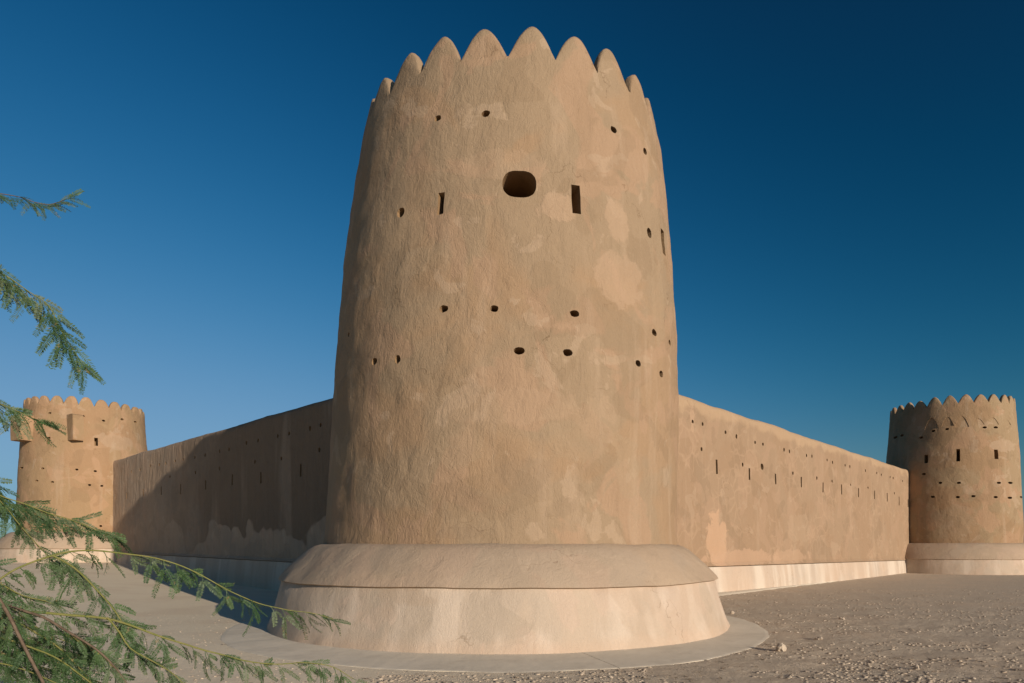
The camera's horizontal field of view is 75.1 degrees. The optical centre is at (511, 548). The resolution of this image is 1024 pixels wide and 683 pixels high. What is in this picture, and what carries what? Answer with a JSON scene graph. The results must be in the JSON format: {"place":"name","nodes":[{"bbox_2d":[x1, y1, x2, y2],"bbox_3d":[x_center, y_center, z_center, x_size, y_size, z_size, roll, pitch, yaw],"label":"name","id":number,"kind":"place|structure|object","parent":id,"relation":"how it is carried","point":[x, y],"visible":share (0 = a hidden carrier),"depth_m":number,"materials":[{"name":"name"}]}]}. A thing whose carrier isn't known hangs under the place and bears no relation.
{"place":"outdoors","nodes":[
{"label":"outdoors","id":0,"kind":"place"},
{"bbox_2d":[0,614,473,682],"bbox_3d":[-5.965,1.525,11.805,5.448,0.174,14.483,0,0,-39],"label":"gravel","id":1,"kind":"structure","parent":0,"point":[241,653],"depth_m":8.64,"materials":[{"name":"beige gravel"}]},
{"bbox_2d":[221,615,768,672],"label":"pavement","id":2,"kind":"structure","parent":0,"point":[739,635],"depth_m":9.88,"materials":[{"name":"concrete"}]},
{"bbox_2d":[266,27,729,653],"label":"fort tower","id":3,"kind":"structure","parent":2,"relation":"on","point":[504,441],"depth_m":11.48,"materials":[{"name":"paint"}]},
{"bbox_2d":[0,562,1023,682],"bbox_3d":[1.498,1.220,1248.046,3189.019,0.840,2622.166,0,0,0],"label":"ground","id":4,"kind":"structure","parent":0,"point":[179,611],"depth_m":13.19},
{"bbox_2d":[0,396,147,562],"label":"fort tower","id":5,"kind":"structure","parent":4,"relation":"on","point":[69,474],"depth_m":38.90,"materials":[{"name":"paint"}]},
{"bbox_2d":[0,189,366,682],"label":"mesquite tree","id":6,"kind":"object","parent":4,"relation":"on","point":[22,654],"visible":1,"depth_m":2.11,"materials":[{"name":"green plant"}]},
{"bbox_2d":[113,398,332,590],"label":"fort wall","id":7,"kind":"structure","parent":4,"relation":"on","point":[244,504],"depth_m":28.01,"materials":[{"name":"paint"}]},
{"bbox_2d":[218,641,1023,682],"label":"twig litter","id":8,"kind":"object","parent":4,"relation":"on","point":[756,666],"visible":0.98,"depth_m":8.62,"materials":[{"name":"brown wood"}]},
{"bbox_2d":[776,643,786,650],"bbox_3d":[4.184,1.552,10.353,0.160,0.181,0.206,0,0,25],"label":"stone","id":9,"kind":"object","parent":4,"relation":"on","point":[780,646],"visible":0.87,"depth_m":10.30,"materials":[{"name":"beige stone"}]},
{"bbox_2d":[677,395,909,591],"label":"fort wall","id":10,"kind":"structure","parent":4,"relation":"on","point":[760,504],"depth_m":27.67,"materials":[{"name":"paint"}]},
{"bbox_2d":[886,394,1023,574],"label":"fort tower","id":11,"kind":"structure","parent":4,"relation":"on","point":[959,461],"depth_m":38.45,"materials":[{"name":"paint"}]},
{"bbox_2d":[0,0,1023,536],"label":"sky","id":12,"kind":"structure","parent":0,"point":[844,179],"materials":[{"name":"blue"}]},
{"bbox_2d":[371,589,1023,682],"bbox_3d":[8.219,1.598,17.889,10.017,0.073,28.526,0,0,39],"label":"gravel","id":13,"kind":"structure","parent":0,"point":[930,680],"depth_m":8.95,"materials":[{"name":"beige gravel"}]},
{"bbox_2d":[718,581,834,595],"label":"pavement","id":14,"kind":"structure","parent":0,"point":[737,592],"depth_m":24.97,"materials":[{"name":"concrete"}]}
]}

